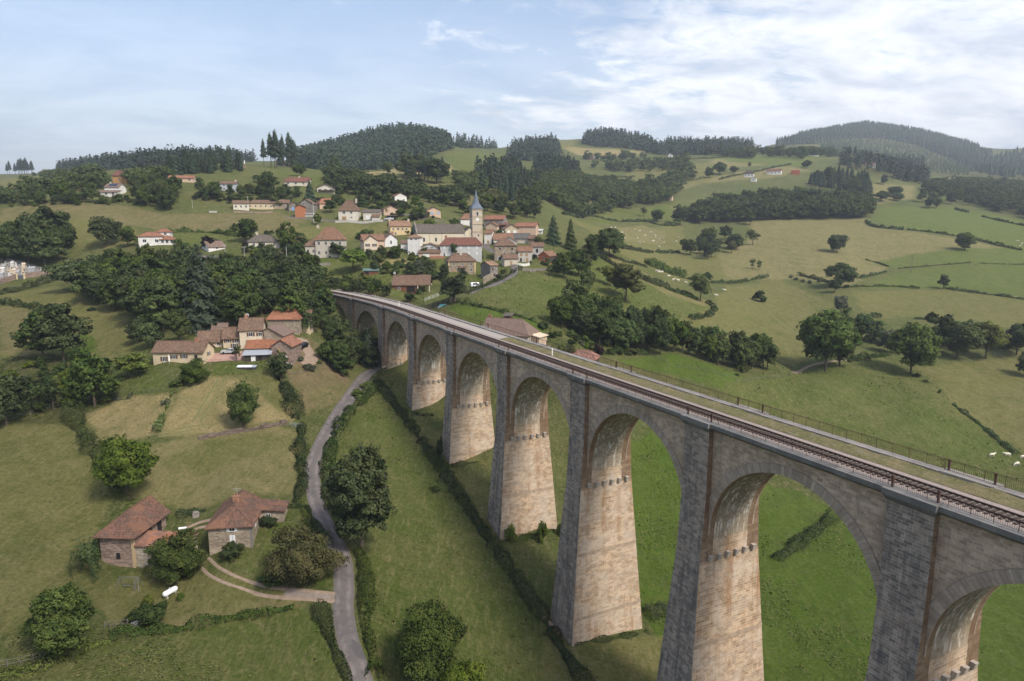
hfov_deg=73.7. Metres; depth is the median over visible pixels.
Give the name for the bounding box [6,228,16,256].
tree
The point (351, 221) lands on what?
stone wall
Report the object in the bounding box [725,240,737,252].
tree
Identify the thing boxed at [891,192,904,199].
tree
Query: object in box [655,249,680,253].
hedge
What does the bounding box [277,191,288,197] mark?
bush
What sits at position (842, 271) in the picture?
tree
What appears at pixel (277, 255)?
tree
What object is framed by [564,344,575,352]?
bush
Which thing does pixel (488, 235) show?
house
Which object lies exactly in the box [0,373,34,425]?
tree
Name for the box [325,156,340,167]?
tree
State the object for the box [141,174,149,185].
tree
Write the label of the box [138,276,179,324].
tree
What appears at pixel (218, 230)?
hedge
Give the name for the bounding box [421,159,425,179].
conifer
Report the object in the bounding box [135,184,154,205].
tree
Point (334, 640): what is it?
hedge
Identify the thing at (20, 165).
conifer
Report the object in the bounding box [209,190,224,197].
bush
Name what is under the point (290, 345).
barn
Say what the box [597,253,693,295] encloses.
hedge
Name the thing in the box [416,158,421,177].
conifer
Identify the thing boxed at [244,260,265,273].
tree
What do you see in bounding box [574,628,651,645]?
weeds
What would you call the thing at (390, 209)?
house
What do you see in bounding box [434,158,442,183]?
conifer
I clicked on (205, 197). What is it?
bush
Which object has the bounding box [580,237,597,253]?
tree
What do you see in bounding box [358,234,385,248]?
house
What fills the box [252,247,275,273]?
tree
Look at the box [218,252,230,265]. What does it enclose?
tree
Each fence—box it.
[2,651,56,667]
[104,619,127,627]
[428,296,453,307]
[673,364,737,378]
[737,371,796,380]
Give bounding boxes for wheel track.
[159,425,202,432]
[160,429,201,436]
[192,379,217,421]
[200,379,224,421]
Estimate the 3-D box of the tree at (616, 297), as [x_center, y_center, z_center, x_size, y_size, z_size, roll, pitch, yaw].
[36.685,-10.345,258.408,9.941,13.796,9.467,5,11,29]
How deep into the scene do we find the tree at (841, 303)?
382.34 m
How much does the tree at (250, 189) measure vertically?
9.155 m
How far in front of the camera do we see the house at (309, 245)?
322.15 m
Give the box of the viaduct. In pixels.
[329,286,1023,680]
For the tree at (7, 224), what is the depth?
324.66 m
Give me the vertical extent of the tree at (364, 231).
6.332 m
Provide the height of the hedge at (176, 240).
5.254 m
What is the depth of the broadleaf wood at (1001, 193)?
927.52 m
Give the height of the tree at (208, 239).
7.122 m
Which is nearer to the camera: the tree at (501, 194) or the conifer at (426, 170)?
the tree at (501, 194)
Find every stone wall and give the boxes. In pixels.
[0,274,15,283]
[4,258,41,270]
[25,271,48,277]
[198,419,286,439]
[233,211,272,212]
[319,262,329,265]
[335,220,382,223]
[430,256,443,258]
[483,273,492,283]
[522,268,545,271]
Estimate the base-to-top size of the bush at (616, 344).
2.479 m
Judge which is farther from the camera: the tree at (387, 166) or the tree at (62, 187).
the tree at (387, 166)
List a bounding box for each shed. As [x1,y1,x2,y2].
[211,322,229,329]
[242,349,272,361]
[244,339,276,349]
[363,268,378,275]
[527,235,536,244]
[572,349,600,361]
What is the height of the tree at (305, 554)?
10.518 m
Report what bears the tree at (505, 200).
on the ground at (56, 502)
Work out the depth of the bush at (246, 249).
314.93 m
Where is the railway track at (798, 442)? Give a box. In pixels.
[332,291,1023,527]
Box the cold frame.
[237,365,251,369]
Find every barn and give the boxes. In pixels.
[92,494,170,567]
[260,322,295,340]
[269,334,302,364]
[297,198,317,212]
[483,215,507,226]
[515,222,539,235]
[791,170,799,174]
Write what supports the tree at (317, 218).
on the ground at (56, 502)
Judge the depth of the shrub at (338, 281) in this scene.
288.13 m
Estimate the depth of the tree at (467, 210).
427.56 m
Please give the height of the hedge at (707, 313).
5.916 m
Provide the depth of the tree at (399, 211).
400.55 m
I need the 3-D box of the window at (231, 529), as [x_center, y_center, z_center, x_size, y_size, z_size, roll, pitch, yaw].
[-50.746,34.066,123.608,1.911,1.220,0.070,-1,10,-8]
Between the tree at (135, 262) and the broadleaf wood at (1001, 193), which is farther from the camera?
the broadleaf wood at (1001, 193)
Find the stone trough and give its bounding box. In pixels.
[192,511,198,518]
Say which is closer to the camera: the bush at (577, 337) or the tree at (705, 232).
the bush at (577, 337)
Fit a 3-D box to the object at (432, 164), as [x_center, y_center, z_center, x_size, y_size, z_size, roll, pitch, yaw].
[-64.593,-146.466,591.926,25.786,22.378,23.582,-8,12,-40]
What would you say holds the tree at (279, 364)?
on the ground at (56, 502)
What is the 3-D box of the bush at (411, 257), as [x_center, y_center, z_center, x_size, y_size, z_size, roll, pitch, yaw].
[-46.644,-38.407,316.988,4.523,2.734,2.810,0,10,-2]
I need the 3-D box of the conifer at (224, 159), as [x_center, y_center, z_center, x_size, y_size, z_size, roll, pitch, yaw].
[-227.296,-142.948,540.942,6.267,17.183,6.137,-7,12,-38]
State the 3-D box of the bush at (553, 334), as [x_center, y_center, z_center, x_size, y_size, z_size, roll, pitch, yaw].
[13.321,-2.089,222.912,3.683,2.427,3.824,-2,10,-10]
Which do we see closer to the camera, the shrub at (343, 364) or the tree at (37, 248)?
the shrub at (343, 364)
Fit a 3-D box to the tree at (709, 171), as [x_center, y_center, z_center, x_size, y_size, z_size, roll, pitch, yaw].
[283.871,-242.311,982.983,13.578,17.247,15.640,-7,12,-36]
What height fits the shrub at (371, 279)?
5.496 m
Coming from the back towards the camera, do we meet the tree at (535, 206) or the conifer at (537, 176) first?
the conifer at (537, 176)
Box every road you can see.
[286,214,444,222]
[304,365,380,680]
[469,266,518,292]
[482,243,515,266]
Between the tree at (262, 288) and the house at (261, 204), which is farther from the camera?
the house at (261, 204)
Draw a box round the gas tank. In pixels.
[162,586,177,598]
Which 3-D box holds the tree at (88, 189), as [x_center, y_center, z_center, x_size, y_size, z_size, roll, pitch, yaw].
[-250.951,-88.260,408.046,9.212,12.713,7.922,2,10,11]
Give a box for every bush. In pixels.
[2,369,19,378]
[18,194,27,201]
[20,199,28,205]
[22,361,34,367]
[29,400,49,412]
[33,355,47,366]
[33,378,41,385]
[36,364,49,376]
[37,393,57,401]
[39,372,57,383]
[51,372,71,390]
[52,362,68,373]
[58,368,69,374]
[60,388,77,405]
[62,394,81,403]
[73,199,81,204]
[88,397,100,402]
[99,198,107,203]
[99,394,111,403]
[115,193,123,201]
[121,600,168,626]
[140,593,154,603]
[161,398,170,404]
[168,378,184,387]
[176,593,184,601]
[194,177,204,187]
[200,195,209,200]
[206,181,220,189]
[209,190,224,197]
[221,540,244,561]
[225,184,234,193]
[236,196,251,200]
[238,190,251,197]
[241,245,249,252]
[248,248,256,255]
[256,185,266,193]
[256,242,264,247]
[257,572,283,587]
[260,516,278,526]
[262,193,272,199]
[270,196,281,205]
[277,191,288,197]
[282,186,291,194]
[283,244,292,254]
[289,235,306,244]
[290,186,302,196]
[292,243,304,254]
[297,356,304,361]
[300,233,308,243]
[302,363,315,371]
[338,198,344,204]
[351,388,363,398]
[359,381,373,388]
[370,262,380,268]
[374,200,385,208]
[374,253,386,262]
[380,192,393,201]
[380,269,389,273]
[381,261,391,270]
[383,251,390,257]
[391,264,400,274]
[395,202,408,209]
[404,293,416,301]
[407,255,415,259]
[408,210,419,219]
[409,271,418,274]
[417,202,423,207]
[419,207,425,217]
[426,260,436,270]
[427,270,441,279]
[429,486,439,491]
[436,435,442,455]
[504,523,517,542]
[536,520,548,543]
[537,320,549,328]
[545,258,550,264]
[547,264,555,271]
[547,331,557,336]
[556,523,560,536]
[557,344,565,350]
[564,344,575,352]
[565,329,575,337]
[567,339,576,344]
[573,333,580,341]
[579,335,594,343]
[585,253,593,262]
[591,253,598,259]
[594,344,605,353]
[602,338,610,346]
[613,341,620,347]
[625,347,636,354]
[736,365,748,372]
[752,290,766,301]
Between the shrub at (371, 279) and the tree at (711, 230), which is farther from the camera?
the tree at (711, 230)
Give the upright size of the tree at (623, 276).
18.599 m
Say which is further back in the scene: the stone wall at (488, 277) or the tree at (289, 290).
the stone wall at (488, 277)
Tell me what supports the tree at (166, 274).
on the ground at (56, 502)
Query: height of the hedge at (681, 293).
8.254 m
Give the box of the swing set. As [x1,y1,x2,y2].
[116,576,143,590]
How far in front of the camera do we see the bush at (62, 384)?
177.68 m
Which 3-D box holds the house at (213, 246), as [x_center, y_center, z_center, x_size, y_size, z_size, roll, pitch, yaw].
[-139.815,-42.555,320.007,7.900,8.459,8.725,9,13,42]
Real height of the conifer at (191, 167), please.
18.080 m
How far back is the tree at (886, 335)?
312.92 m
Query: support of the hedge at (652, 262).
on the ground at (56, 502)
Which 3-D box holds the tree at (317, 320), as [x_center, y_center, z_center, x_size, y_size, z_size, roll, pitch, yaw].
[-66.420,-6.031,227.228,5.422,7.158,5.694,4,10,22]
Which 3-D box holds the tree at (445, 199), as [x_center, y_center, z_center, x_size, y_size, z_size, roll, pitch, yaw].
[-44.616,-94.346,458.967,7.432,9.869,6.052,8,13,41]
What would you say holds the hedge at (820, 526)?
on the ground at (56, 502)
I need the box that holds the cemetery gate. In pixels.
[16,273,25,278]
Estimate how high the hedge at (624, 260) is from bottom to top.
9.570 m
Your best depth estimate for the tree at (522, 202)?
467.69 m
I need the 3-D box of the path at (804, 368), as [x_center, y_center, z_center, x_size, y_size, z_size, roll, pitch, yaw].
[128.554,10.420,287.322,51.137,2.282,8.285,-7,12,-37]
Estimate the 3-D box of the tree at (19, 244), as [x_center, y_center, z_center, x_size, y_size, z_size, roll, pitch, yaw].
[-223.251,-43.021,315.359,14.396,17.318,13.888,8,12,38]
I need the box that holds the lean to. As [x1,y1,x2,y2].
[134,530,198,568]
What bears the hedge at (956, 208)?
on the ground at (56, 502)
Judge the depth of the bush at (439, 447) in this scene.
176.64 m
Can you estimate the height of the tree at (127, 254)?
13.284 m
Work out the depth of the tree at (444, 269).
292.88 m
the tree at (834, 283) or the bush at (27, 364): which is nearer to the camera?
the bush at (27, 364)
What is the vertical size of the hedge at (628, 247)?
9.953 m
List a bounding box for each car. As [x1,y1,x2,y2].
[220,348,233,353]
[301,342,308,347]
[470,282,478,286]
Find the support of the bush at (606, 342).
on the ground at (56, 502)
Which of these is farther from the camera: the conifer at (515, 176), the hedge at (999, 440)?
the conifer at (515, 176)
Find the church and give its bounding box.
[412,190,482,245]
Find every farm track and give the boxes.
[183,519,210,529]
[198,565,334,602]
[207,557,334,594]
[283,590,333,598]
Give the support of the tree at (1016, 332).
on the ground at (56, 502)
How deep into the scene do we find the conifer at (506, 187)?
586.61 m
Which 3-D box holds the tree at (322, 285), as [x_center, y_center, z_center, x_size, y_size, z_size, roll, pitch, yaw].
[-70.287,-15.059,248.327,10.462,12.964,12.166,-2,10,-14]
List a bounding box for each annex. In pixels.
[294,204,305,216]
[371,213,380,219]
[400,240,407,249]
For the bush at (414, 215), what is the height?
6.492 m
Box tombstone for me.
[10,261,14,268]
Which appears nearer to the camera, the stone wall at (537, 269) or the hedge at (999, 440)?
the hedge at (999, 440)
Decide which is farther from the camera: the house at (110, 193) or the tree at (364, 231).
the house at (110, 193)
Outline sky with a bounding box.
[0,0,1023,173]
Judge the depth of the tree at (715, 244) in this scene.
546.11 m
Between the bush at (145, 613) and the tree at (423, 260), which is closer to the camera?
the bush at (145, 613)
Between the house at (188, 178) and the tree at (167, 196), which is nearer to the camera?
the tree at (167, 196)
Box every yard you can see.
[207,351,243,361]
[297,337,317,364]
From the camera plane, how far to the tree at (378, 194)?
441.04 m
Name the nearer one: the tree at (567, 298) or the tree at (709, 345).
the tree at (567, 298)
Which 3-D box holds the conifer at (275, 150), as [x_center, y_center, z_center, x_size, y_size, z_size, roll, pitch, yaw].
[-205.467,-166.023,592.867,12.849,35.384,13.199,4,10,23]
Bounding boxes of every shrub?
[315,340,341,366]
[327,276,337,284]
[329,344,355,375]
[332,325,350,342]
[334,278,342,285]
[334,340,349,354]
[340,272,353,282]
[341,282,349,288]
[342,285,352,291]
[342,330,355,340]
[346,337,369,357]
[347,348,360,368]
[349,280,363,290]
[349,328,362,337]
[354,336,377,352]
[360,275,372,281]
[360,281,369,288]
[363,345,380,367]
[366,284,376,292]
[368,278,376,287]
[374,279,383,291]
[381,285,390,295]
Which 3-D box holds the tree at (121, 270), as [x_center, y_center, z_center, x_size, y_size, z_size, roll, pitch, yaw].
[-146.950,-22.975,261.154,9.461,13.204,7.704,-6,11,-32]
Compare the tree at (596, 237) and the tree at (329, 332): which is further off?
the tree at (596, 237)
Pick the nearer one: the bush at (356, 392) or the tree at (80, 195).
the bush at (356, 392)
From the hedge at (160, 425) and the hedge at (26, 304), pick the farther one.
the hedge at (26, 304)
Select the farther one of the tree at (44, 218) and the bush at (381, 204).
the bush at (381, 204)
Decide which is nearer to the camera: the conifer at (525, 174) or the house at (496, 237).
the house at (496, 237)
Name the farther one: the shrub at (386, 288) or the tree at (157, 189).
the tree at (157, 189)
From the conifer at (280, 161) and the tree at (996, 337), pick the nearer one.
the tree at (996, 337)
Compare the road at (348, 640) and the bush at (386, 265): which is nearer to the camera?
the road at (348, 640)
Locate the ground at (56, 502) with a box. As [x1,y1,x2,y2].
[0,136,1023,680]
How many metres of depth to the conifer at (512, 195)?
563.42 m
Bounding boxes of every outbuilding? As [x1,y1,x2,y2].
[197,330,222,346]
[500,254,518,266]
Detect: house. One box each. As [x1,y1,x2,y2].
[99,190,120,196]
[104,182,126,193]
[111,170,129,182]
[137,232,163,246]
[150,337,215,364]
[156,228,173,236]
[159,236,175,244]
[168,175,195,182]
[201,240,225,251]
[204,488,289,555]
[219,180,238,191]
[221,326,239,347]
[232,200,249,210]
[237,313,266,348]
[246,232,279,248]
[249,200,273,209]
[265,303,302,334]
[272,199,290,208]
[283,179,307,186]
[287,176,311,182]
[302,310,314,333]
[304,239,315,254]
[314,224,347,257]
[315,183,335,193]
[316,198,330,208]
[337,198,360,220]
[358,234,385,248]
[360,235,377,251]
[362,209,381,219]
[381,205,396,214]
[384,232,397,246]
[387,219,410,234]
[391,193,407,200]
[392,272,432,293]
[406,234,422,254]
[426,207,440,217]
[439,235,482,261]
[445,251,475,274]
[459,213,469,225]
[480,261,498,277]
[483,314,539,340]
[484,229,494,243]
[485,222,499,229]
[492,231,513,242]
[493,238,517,260]
[501,224,518,232]
[507,236,517,244]
[513,233,530,243]
[517,246,532,261]
[531,242,543,256]
[744,170,753,176]
[766,169,781,174]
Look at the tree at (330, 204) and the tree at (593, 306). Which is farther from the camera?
the tree at (330, 204)
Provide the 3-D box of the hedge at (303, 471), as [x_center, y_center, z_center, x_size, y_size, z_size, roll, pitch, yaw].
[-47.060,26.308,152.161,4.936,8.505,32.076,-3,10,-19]
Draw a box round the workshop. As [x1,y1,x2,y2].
[421,243,439,248]
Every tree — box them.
[0,228,16,262]
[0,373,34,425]
[3,220,14,229]
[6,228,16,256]
[9,223,19,229]
[9,307,62,355]
[10,228,33,263]
[11,212,41,239]
[19,581,96,655]
[24,382,44,397]
[25,232,68,266]
[26,228,63,261]
[27,303,93,360]
[32,191,46,204]
[33,205,71,228]
[36,216,51,229]
[38,374,64,409]
[40,258,88,283]
[43,188,58,196]
[49,224,77,248]
[50,195,57,202]
[52,181,71,194]
[58,192,70,201]
[61,347,120,406]
[67,191,76,202]
[69,262,116,301]
[76,257,116,276]
[77,191,86,199]
[82,182,100,200]
[83,279,104,303]
[86,255,103,262]
[87,216,122,245]
[90,434,159,495]
[96,273,118,310]
[97,248,126,269]
[103,270,117,281]
[111,352,149,378]
[113,263,133,278]
[113,277,145,318]
[114,276,129,303]
[116,256,132,272]
[117,282,153,321]
[119,225,137,246]
[120,263,149,279]
[120,277,149,319]
[122,250,131,257]
[123,255,152,271]
[124,319,139,343]
[128,178,141,199]
[129,243,158,258]
[133,321,164,346]
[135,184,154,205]
[137,294,183,331]
[138,184,154,199]
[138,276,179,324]
[139,254,176,269]
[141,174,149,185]
[143,267,170,278]
[143,526,205,584]
[146,272,176,280]
[147,174,162,182]
[148,172,166,181]
[148,178,166,189]
[151,181,168,189]
[152,195,159,206]
[154,248,171,261]
[155,183,169,194]
[156,185,175,209]
[156,273,180,290]
[160,310,192,340]
[167,243,194,260]
[168,174,182,188]
[168,185,179,199]
[173,254,191,268]
[174,268,196,300]
[175,264,187,269]
[177,357,207,385]
[178,290,211,322]
[189,280,222,306]
[190,260,226,283]
[196,186,208,194]
[200,235,213,246]
[204,181,221,197]
[204,254,218,264]
[205,272,228,307]
[216,260,249,281]
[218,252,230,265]
[218,283,258,319]
[219,253,242,260]
[221,257,236,274]
[224,256,249,273]
[225,377,260,426]
[227,194,233,202]
[228,271,264,308]
[229,218,257,241]
[231,346,240,359]
[240,255,252,262]
[241,268,262,282]
[244,183,256,193]
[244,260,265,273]
[252,171,279,188]
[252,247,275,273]
[254,256,276,276]
[255,281,277,314]
[257,273,282,303]
[258,523,349,583]
[264,229,273,236]
[266,246,283,268]
[267,350,292,379]
[272,268,310,301]
[272,295,305,313]
[273,253,302,277]
[274,186,284,192]
[275,221,296,244]
[276,259,310,278]
[276,285,299,301]
[281,251,334,279]
[290,163,306,175]
[290,273,327,300]
[301,310,315,328]
[302,296,325,316]
[304,263,326,280]
[310,287,336,322]
[311,312,322,328]
[312,281,332,297]
[313,213,321,223]
[317,310,329,322]
[319,442,397,547]
[321,318,336,330]
[322,324,338,339]
[323,198,336,212]
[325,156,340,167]
[326,314,339,321]
[329,242,346,257]
[332,318,351,330]
[334,184,344,196]
[338,248,367,271]
[354,194,364,200]
[359,229,371,235]
[364,248,371,258]
[374,191,381,198]
[376,245,386,254]
[381,161,392,172]
[389,245,403,258]
[393,596,467,680]
[395,208,405,214]
[404,262,416,271]
[410,195,419,205]
[413,260,426,273]
[415,257,426,266]
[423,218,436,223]
[437,273,468,302]
[439,262,449,276]
[441,193,449,206]
[441,659,486,680]
[449,218,459,223]
[450,243,457,252]
[458,199,467,213]
[463,205,469,212]
[478,198,490,210]
[483,194,493,211]
[486,189,499,195]
[489,192,499,207]
[492,201,504,211]
[496,195,510,211]
[497,191,507,196]
[506,203,522,218]
[515,198,526,210]
[522,205,532,217]
[526,199,541,217]
[534,236,542,241]
[546,297,571,327]
[552,250,575,278]
[555,295,574,326]
[561,278,593,303]
[566,310,597,334]
[568,248,589,275]
[568,292,590,331]
[579,269,597,285]
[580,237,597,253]
[585,292,603,304]
[586,297,597,334]
[588,233,600,248]
[590,307,616,344]
[596,228,625,256]
[596,296,614,317]
[598,265,615,285]
[601,295,622,302]
[602,316,623,344]
[607,262,646,301]
[609,297,623,307]
[609,303,627,319]
[614,317,641,346]
[626,307,639,344]
[629,305,646,318]
[635,307,650,324]
[635,318,651,347]
[637,314,645,325]
[641,305,670,324]
[642,324,659,348]
[649,317,673,335]
[651,209,665,221]
[651,321,672,354]
[658,318,690,352]
[671,204,688,225]
[677,320,693,353]
[679,238,696,252]
[685,327,705,356]
[689,272,711,300]
[695,235,704,246]
[697,239,705,251]
[698,334,718,361]
[699,228,710,239]
[700,325,708,354]
[701,272,713,279]
[702,325,720,360]
[703,240,714,258]
[704,166,714,176]
[707,233,715,242]
[708,226,718,237]
[711,238,724,247]
[711,241,720,251]
[711,333,731,363]
[712,161,727,174]
[718,225,732,237]
[721,338,732,364]
[724,237,732,244]
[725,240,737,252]
[726,330,745,365]
[728,233,745,249]
[729,166,739,171]
[733,342,753,365]
[741,332,749,342]
[745,209,756,222]
[745,229,760,244]
[745,339,762,368]
[749,332,767,366]
[750,258,755,266]
[757,344,780,368]
[762,333,778,365]
[796,308,861,371]
[799,152,805,158]
[801,160,812,167]
[822,262,858,282]
[827,234,849,251]
[828,277,843,291]
[832,316,861,365]
[833,295,849,312]
[842,307,851,317]
[853,313,886,336]
[867,326,885,342]
[874,329,896,352]
[875,190,890,200]
[881,174,888,183]
[884,322,944,374]
[887,186,903,193]
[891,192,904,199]
[916,188,928,202]
[924,197,935,205]
[925,311,954,352]
[928,192,939,197]
[932,197,943,206]
[935,186,944,196]
[937,274,950,288]
[939,321,988,357]
[944,191,958,202]
[955,232,977,249]
[971,321,1012,358]
[1004,323,1023,355]
[1015,351,1023,375]
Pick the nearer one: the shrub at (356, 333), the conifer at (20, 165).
the shrub at (356, 333)
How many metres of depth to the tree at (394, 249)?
316.74 m
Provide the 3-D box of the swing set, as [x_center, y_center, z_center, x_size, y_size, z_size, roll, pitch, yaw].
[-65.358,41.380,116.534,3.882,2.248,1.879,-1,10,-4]
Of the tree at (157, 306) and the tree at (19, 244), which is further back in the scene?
the tree at (19, 244)
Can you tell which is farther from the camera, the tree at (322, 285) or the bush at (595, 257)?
the bush at (595, 257)
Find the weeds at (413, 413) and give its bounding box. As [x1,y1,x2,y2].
[412,412,430,416]
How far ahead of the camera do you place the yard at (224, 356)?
195.43 m
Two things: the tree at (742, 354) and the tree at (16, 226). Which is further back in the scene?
the tree at (16, 226)
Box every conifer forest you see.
[55,143,257,169]
[296,121,454,169]
[453,126,755,160]
[473,150,581,175]
[775,120,1023,177]
[820,137,969,174]
[838,146,932,183]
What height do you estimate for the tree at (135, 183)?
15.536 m
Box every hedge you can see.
[0,274,54,294]
[0,297,43,310]
[0,638,110,680]
[58,399,122,496]
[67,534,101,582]
[89,389,132,400]
[108,603,294,642]
[151,388,174,431]
[168,227,241,236]
[172,238,190,246]
[175,507,205,520]
[258,240,293,250]
[264,354,305,420]
[287,503,333,547]
[289,421,310,502]
[311,598,352,680]
[318,459,329,508]
[320,377,384,471]
[353,546,390,678]
[359,203,388,207]
[368,199,389,204]
[372,378,595,680]
[461,296,550,328]
[467,264,522,291]
[561,211,675,225]
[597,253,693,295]
[601,346,649,354]
[610,254,647,267]
[619,244,653,252]
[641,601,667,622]
[643,275,661,287]
[644,257,687,275]
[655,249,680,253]
[665,286,698,300]
[688,300,717,319]
[689,155,741,159]
[711,273,768,283]
[719,163,791,179]
[771,508,841,561]
[797,272,831,283]
[842,284,919,288]
[854,351,890,360]
[859,270,886,278]
[861,334,1020,350]
[864,219,903,229]
[865,258,889,266]
[870,312,882,317]
[898,261,970,268]
[907,228,1022,249]
[914,316,979,325]
[944,286,1023,299]
[952,402,1019,453]
[954,207,969,211]
[981,215,1023,225]
[981,262,1023,264]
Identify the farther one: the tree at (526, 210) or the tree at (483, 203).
the tree at (526, 210)
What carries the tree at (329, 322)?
on the ground at (56, 502)
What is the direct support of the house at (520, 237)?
on the ground at (56, 502)
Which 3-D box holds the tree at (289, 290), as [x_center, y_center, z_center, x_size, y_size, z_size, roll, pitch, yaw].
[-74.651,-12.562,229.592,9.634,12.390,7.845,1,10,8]
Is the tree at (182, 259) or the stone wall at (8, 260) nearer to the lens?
the tree at (182, 259)
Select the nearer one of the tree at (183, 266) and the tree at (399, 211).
the tree at (183, 266)
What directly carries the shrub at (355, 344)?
on the ground at (56, 502)
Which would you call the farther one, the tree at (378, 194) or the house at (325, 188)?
the house at (325, 188)
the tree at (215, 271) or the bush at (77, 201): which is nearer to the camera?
the tree at (215, 271)
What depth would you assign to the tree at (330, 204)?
406.55 m
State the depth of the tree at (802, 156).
1161.84 m
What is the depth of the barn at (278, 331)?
202.82 m
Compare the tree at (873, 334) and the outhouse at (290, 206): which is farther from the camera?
the outhouse at (290, 206)
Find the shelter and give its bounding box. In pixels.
[498,222,508,228]
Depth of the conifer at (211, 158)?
533.68 m
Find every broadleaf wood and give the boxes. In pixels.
[0,163,175,201]
[321,165,470,204]
[450,167,683,199]
[516,180,672,216]
[583,149,697,186]
[683,186,878,220]
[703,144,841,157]
[921,175,1023,213]
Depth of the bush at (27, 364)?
192.76 m
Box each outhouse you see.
[286,202,295,210]
[294,213,314,216]
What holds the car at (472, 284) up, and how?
on the road at (504, 279)
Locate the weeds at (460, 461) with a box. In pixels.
[445,460,477,467]
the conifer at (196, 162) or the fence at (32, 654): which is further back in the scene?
the conifer at (196, 162)
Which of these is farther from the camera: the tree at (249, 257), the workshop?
the workshop
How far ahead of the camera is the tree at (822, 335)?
271.67 m
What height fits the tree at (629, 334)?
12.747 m
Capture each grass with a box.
[298,496,327,609]
[322,367,387,517]
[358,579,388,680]
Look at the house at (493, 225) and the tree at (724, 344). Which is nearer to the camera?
the tree at (724, 344)
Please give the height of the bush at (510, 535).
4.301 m
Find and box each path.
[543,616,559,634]
[768,312,798,334]
[790,360,846,373]
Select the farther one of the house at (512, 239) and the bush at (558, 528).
the house at (512, 239)
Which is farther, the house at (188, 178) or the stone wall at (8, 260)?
the house at (188, 178)
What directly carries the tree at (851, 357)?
on the ground at (56, 502)
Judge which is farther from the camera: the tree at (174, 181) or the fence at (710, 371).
the tree at (174, 181)
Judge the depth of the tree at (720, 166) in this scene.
996.47 m
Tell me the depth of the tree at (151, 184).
417.47 m
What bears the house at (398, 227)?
on the ground at (56, 502)
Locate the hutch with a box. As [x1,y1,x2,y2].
[502,313,513,317]
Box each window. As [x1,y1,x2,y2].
[160,357,167,360]
[170,355,177,358]
[180,354,187,358]
[226,528,236,531]
[232,339,239,342]
[247,332,254,336]
[256,332,263,335]
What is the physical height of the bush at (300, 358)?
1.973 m
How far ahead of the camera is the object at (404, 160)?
606.68 m
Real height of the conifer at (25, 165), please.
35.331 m
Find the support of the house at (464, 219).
on the ground at (56, 502)
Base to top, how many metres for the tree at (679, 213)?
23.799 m
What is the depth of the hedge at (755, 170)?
1023.63 m
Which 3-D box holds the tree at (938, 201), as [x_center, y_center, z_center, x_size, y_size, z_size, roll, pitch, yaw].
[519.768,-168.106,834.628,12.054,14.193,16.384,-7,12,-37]
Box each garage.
[531,332,548,344]
[538,251,556,263]
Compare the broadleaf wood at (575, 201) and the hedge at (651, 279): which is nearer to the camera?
the hedge at (651, 279)
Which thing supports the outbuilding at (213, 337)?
on the ground at (56, 502)
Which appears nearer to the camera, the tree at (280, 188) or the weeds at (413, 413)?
the weeds at (413, 413)
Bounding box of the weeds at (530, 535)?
[515,529,555,542]
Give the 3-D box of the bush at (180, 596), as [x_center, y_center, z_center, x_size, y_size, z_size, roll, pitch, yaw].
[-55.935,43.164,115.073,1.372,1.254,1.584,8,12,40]
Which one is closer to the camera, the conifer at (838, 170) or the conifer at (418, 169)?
the conifer at (418, 169)
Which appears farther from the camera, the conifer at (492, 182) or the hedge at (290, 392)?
the conifer at (492, 182)
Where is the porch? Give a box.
[418,249,440,256]
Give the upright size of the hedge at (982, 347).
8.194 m
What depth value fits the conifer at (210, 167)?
517.27 m
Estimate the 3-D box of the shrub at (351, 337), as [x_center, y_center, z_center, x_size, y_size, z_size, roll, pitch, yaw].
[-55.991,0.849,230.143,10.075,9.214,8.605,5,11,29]
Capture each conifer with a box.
[7,160,11,172]
[18,159,22,173]
[22,159,29,174]
[165,151,171,171]
[170,154,181,174]
[174,244,224,335]
[182,150,188,172]
[184,148,188,169]
[187,150,196,173]
[193,152,199,172]
[196,150,202,172]
[203,155,207,172]
[207,156,214,172]
[209,145,216,170]
[212,150,218,169]
[219,148,222,168]
[222,148,232,172]
[222,149,227,168]
[228,150,235,168]
[234,150,238,167]
[236,151,242,170]
[260,138,266,159]
[265,132,271,165]
[268,130,282,167]
[277,143,284,165]
[279,134,286,166]
[285,132,294,167]
[285,156,290,166]
[290,140,298,166]
[303,180,316,202]
[359,326,377,368]
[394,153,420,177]
[403,162,410,175]
[413,153,430,170]
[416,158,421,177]
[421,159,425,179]
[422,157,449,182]
[424,165,430,182]
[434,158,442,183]
[479,166,485,194]
[484,163,488,189]
[487,167,496,188]
[493,158,500,186]
[496,164,505,189]
[503,173,509,193]
[508,170,517,191]
[508,172,516,200]
[513,170,517,187]
[516,170,523,186]
[518,164,524,187]
[523,167,527,180]
[535,166,540,182]
[544,215,561,245]
[563,218,576,248]
[807,172,813,187]
[813,170,822,180]
[816,173,823,189]
[818,172,826,186]
[826,166,835,180]
[827,176,834,187]
[830,166,838,182]
[836,164,840,177]
[837,179,844,189]
[845,167,850,179]
[850,166,854,177]
[860,178,870,192]
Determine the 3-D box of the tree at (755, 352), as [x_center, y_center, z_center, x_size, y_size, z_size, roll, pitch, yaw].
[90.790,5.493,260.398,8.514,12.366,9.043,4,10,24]
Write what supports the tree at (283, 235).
on the ground at (56, 502)
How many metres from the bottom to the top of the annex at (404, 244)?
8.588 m

